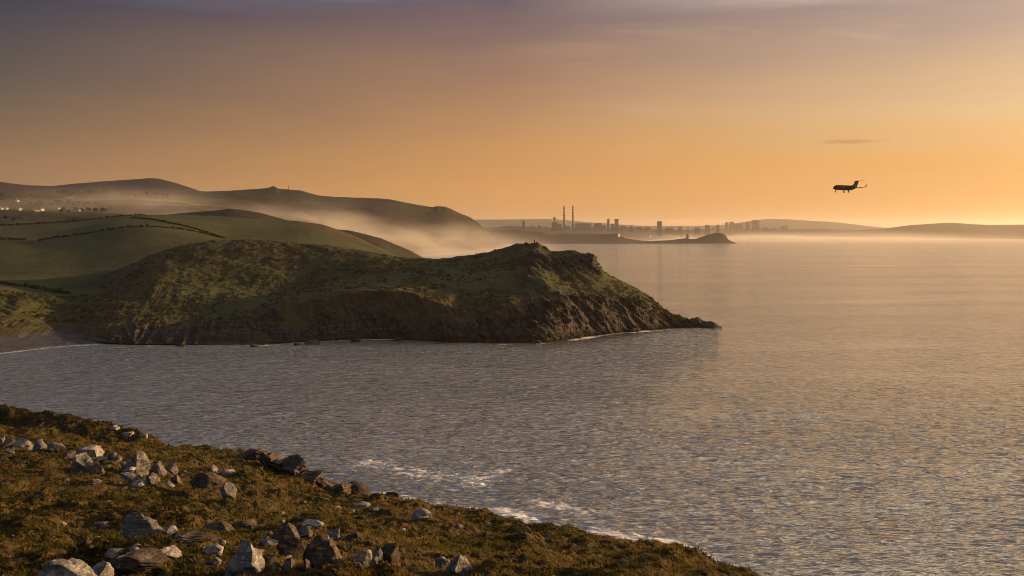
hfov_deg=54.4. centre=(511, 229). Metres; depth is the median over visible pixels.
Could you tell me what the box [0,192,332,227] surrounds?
valley
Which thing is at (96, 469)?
boulder
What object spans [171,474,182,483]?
boulder
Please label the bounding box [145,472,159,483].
boulder
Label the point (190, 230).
hedge
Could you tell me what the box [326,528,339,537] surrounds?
boulder
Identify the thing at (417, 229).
hill
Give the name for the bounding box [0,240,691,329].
gorse scrub
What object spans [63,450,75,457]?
boulder
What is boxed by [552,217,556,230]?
domed building
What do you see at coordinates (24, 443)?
boulder
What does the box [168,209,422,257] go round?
coast spur
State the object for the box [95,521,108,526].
boulder
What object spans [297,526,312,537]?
boulder
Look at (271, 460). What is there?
rock outcrop
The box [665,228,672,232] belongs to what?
tower block
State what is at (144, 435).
boulder
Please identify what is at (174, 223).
hedge
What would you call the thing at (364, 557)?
boulder
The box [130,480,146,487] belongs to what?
boulder
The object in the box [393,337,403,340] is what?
sea rock
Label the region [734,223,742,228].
tower block
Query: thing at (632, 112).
sky
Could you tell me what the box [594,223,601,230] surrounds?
tower block
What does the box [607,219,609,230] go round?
tower block
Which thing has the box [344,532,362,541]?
boulder
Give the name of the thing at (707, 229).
tower block
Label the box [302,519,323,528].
boulder
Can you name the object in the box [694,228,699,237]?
tower block
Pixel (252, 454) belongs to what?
rock outcrop
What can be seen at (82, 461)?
boulder
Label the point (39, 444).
boulder
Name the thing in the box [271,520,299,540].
boulder
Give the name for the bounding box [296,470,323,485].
rock outcrop
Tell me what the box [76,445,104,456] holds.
boulder
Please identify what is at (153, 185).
mountain
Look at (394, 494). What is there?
rock
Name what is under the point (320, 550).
boulder
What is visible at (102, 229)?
hedge
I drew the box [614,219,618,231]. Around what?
tower block
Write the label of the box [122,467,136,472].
boulder
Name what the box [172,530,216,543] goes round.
boulder
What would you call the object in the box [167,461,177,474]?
boulder
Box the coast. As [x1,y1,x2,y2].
[780,223,1023,238]
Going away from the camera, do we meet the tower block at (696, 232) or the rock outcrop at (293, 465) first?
the rock outcrop at (293, 465)
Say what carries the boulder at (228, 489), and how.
on the hillside
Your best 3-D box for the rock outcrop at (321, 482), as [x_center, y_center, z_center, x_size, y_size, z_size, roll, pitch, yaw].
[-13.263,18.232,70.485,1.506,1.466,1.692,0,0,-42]
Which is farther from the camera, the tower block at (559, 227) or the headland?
the tower block at (559, 227)
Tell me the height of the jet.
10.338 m
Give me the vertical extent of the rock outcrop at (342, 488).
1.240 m
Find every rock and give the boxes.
[304,340,319,344]
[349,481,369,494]
[350,338,359,341]
[385,492,400,497]
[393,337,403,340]
[629,328,640,331]
[692,318,701,324]
[699,321,719,327]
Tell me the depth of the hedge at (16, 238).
1211.93 m
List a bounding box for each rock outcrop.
[236,448,267,459]
[258,452,283,469]
[275,454,308,475]
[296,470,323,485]
[315,476,333,489]
[325,482,351,495]
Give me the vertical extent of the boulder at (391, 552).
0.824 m
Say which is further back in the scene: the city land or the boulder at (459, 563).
the city land
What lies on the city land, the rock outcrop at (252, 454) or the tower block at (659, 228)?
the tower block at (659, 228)
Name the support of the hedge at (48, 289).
on the headland
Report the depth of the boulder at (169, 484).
53.37 m
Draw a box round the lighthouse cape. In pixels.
[487,230,734,243]
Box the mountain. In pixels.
[0,178,198,193]
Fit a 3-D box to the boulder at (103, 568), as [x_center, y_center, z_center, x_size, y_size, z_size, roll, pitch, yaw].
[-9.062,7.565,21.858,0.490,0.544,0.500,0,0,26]
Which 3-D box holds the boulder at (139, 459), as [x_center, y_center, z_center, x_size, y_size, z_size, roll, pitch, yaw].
[-22.155,13.757,58.331,1.371,1.789,1.568,0,0,44]
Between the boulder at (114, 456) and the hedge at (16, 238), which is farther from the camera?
the hedge at (16, 238)
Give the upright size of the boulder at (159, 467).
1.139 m
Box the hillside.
[0,404,757,575]
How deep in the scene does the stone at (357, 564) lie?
20.45 m
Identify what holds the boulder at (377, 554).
on the hillside
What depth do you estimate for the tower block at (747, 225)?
14282.59 m
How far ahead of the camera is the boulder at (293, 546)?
24.47 m
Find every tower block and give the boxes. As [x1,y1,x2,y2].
[557,224,561,230]
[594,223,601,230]
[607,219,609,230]
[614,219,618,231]
[657,221,661,236]
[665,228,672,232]
[678,226,681,237]
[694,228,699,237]
[705,225,709,234]
[729,221,733,228]
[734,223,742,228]
[745,222,749,229]
[752,220,758,229]
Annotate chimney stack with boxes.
[563,206,565,230]
[572,206,573,230]
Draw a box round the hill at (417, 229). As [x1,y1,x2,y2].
[159,187,504,253]
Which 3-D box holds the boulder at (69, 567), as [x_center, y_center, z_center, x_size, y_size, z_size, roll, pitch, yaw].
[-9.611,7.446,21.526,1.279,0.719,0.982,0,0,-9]
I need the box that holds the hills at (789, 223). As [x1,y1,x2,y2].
[475,219,882,229]
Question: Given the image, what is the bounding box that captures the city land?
[483,226,792,239]
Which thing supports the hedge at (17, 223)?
on the headland
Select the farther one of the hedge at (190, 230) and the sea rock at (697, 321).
the hedge at (190, 230)
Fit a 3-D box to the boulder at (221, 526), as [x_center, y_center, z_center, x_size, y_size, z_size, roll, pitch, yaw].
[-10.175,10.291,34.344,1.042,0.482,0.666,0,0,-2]
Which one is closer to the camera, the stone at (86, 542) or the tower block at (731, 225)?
the stone at (86, 542)
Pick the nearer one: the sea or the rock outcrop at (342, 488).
the rock outcrop at (342, 488)
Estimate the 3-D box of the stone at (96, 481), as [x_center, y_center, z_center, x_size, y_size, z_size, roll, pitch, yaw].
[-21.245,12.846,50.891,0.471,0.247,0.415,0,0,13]
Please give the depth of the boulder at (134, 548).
23.18 m
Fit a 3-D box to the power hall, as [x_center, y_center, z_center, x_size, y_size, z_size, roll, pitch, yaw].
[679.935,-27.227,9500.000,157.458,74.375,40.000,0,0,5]
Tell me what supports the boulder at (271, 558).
on the hillside
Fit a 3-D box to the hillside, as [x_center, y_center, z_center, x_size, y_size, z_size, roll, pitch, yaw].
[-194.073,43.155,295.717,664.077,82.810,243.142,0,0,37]
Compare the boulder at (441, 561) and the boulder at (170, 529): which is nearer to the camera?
the boulder at (441, 561)
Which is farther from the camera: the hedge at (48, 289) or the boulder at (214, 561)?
the hedge at (48, 289)
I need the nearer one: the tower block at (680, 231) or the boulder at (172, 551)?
the boulder at (172, 551)
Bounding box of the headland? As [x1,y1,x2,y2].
[0,215,721,346]
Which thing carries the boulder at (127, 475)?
on the hillside
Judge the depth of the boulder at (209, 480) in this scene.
52.30 m
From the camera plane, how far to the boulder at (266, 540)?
28.80 m
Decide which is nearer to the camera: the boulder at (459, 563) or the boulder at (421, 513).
the boulder at (459, 563)
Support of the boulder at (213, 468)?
on the hillside
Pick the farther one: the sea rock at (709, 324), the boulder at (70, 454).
the sea rock at (709, 324)
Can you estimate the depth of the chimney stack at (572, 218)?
9291.62 m
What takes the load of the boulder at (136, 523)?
on the hillside
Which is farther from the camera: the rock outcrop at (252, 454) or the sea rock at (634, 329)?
the sea rock at (634, 329)
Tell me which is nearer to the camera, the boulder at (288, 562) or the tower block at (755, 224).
the boulder at (288, 562)
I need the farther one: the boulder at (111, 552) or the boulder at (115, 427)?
the boulder at (115, 427)
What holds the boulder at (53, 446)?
on the hillside
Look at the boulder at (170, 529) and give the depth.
29.91 m
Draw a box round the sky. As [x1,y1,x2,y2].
[0,0,1023,227]
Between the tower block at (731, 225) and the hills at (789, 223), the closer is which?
the tower block at (731, 225)
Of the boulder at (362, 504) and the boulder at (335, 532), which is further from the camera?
the boulder at (362, 504)
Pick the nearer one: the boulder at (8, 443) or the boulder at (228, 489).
the boulder at (228, 489)
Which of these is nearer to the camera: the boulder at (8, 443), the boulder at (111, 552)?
the boulder at (111, 552)
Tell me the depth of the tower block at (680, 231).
9589.43 m
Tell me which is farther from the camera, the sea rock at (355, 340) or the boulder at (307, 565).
the sea rock at (355, 340)
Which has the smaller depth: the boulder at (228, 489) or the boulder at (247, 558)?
the boulder at (247, 558)
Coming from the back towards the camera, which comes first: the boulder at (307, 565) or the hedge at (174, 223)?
the hedge at (174, 223)
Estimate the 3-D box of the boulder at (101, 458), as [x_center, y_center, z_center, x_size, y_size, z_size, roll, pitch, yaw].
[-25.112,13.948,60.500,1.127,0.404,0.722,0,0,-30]
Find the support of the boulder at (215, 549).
on the hillside
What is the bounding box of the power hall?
[575,223,590,229]
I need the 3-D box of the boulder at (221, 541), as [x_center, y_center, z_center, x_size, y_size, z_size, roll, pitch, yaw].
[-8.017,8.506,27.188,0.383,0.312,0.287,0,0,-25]
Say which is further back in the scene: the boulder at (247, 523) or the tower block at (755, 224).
the tower block at (755, 224)
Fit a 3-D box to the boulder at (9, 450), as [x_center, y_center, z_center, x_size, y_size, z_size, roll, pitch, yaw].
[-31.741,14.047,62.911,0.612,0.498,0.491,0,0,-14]
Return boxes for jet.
[833,181,866,192]
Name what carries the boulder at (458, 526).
on the hillside
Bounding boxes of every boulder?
[2,439,14,448]
[5,448,14,454]
[14,438,33,449]
[32,438,46,450]
[37,558,97,575]
[46,442,65,451]
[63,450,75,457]
[70,452,93,472]
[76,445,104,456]
[83,464,104,475]
[92,456,107,461]
[92,561,113,575]
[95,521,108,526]
[105,548,123,557]
[108,451,121,461]
[110,425,119,430]
[112,548,166,572]
[119,472,134,479]
[120,450,150,476]
[120,512,164,538]
[121,431,133,436]
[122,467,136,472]
[129,546,138,550]
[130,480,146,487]
[140,433,147,438]
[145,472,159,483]
[152,461,166,475]
[159,545,182,557]
[163,480,174,487]
[165,525,177,534]
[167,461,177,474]
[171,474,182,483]
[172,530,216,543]
[189,472,225,488]
[203,522,232,531]
[204,545,223,554]
[208,465,217,471]
[208,557,221,565]
[215,537,225,545]
[217,469,234,476]
[220,482,236,499]
[225,539,264,575]
[232,518,256,527]
[261,537,278,545]
[264,555,277,562]
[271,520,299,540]
[276,535,304,558]
[284,558,295,568]
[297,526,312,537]
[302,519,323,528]
[303,535,342,567]
[303,558,310,572]
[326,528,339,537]
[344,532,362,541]
[351,501,370,508]
[351,549,372,564]
[371,546,382,565]
[381,543,400,565]
[412,508,431,520]
[435,556,449,567]
[447,554,472,573]
[454,524,462,528]
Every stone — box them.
[82,540,91,544]
[92,478,101,483]
[353,562,361,566]
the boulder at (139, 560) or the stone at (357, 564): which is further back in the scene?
the boulder at (139, 560)
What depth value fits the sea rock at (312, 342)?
696.39 m
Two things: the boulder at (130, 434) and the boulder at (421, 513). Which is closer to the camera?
the boulder at (421, 513)
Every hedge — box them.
[0,237,25,239]
[0,281,70,293]
[1,213,144,225]
[38,224,150,240]
[130,216,220,236]
[148,225,224,237]
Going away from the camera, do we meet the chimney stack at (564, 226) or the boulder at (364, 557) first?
the boulder at (364, 557)
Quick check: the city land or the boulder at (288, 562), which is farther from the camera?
the city land
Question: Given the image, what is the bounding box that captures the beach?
[0,331,106,351]
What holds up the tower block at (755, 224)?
on the city land
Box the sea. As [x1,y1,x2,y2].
[0,236,1023,575]
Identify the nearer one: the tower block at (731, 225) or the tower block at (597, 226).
the tower block at (597, 226)
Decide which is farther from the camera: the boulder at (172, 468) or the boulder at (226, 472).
the boulder at (226, 472)
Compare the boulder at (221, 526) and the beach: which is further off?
the beach

